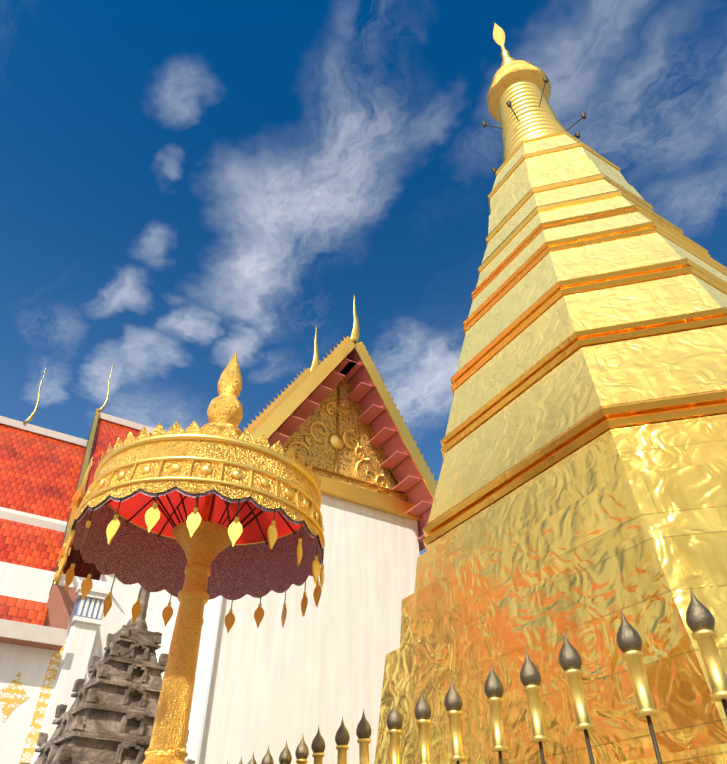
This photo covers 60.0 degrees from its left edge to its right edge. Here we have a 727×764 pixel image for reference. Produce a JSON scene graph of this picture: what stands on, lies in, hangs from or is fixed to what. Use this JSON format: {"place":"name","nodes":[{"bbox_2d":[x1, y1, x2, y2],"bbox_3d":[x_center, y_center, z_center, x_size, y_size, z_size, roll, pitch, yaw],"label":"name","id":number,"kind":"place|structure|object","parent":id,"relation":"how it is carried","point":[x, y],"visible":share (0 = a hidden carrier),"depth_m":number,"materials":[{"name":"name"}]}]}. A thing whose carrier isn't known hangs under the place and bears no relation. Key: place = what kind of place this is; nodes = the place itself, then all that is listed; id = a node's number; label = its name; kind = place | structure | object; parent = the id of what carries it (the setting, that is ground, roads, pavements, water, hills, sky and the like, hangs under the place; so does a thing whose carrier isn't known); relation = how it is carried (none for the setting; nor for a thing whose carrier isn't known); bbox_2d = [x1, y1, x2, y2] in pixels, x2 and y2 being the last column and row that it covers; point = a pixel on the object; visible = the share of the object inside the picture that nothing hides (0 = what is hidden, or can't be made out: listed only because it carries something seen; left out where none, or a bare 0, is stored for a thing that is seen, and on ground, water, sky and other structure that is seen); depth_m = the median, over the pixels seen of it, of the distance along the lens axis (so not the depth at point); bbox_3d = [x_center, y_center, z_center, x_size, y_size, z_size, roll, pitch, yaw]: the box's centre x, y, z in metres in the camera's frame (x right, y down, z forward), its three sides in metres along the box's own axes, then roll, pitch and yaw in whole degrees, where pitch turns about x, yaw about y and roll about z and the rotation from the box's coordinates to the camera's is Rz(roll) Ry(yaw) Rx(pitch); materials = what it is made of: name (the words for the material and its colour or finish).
{"place":"outdoors","nodes":[
{"label":"outdoors","id":0,"kind":"place"},
{"bbox_2d":[0,364,179,763],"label":"temple building","id":1,"kind":"structure","parent":0,"point":[53,635],"depth_m":13.50,"materials":[{"name":"white paint"}]},
{"bbox_2d":[141,493,231,763],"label":"umbrella pole","id":2,"kind":"object","parent":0,"point":[206,544],"visible":0.94,"depth_m":5.97,"materials":[{"name":"gold metal"}]},
{"bbox_2d":[57,351,324,632],"bbox_3d":[-1.721,0.867,7.436,2.614,3.370,2.642,21,-44,-23],"label":"umbrella canopy","id":3,"kind":"object","parent":2,"relation":"on","point":[145,494],"visible":0.94,"depth_m":6.77,"materials":[{"name":"gold metal"}]},
{"bbox_2d":[0,0,726,554],"label":"sky","id":4,"kind":"structure","parent":0,"point":[186,186],"materials":[{"name":"blue"}]},
{"label":"ground","id":5,"kind":"structure","parent":0,"visible":0},
{"bbox_2d":[20,588,194,763],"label":"stone stupa","id":6,"kind":"object","parent":5,"relation":"on","point":[108,717],"visible":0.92,"depth_m":7.86,"materials":[{"name":"grey stone"}]},
{"bbox_2d":[185,294,437,763],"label":"hall","id":7,"kind":"structure","parent":5,"relation":"on","point":[335,418],"depth_m":16.21,"materials":[{"name":"white paint"}]},
{"bbox_2d":[196,596,222,763],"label":"corner pilaster","id":8,"kind":"object","parent":7,"relation":"attached to","point":[209,685],"visible":0.48,"depth_m":13.22,"materials":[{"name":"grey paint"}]},
{"bbox_2d":[227,587,726,763],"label":"fence","id":9,"kind":"object","parent":5,"relation":"on","point":[700,620],"visible":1,"depth_m":5.26,"materials":[{"name":"gold metal"}]},
{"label":"terrace","id":10,"kind":"structure","parent":0,"visible":0},
{"bbox_2d":[374,131,726,763],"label":"stupa","id":11,"kind":"object","parent":10,"relation":"on","point":[580,499],"visible":1,"depth_m":9.37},
{"bbox_2d":[482,23,585,173],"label":"spire","id":12,"kind":"structure","parent":11,"relation":"on","point":[520,110],"depth_m":21.51,"materials":[{"name":"gold metal"}]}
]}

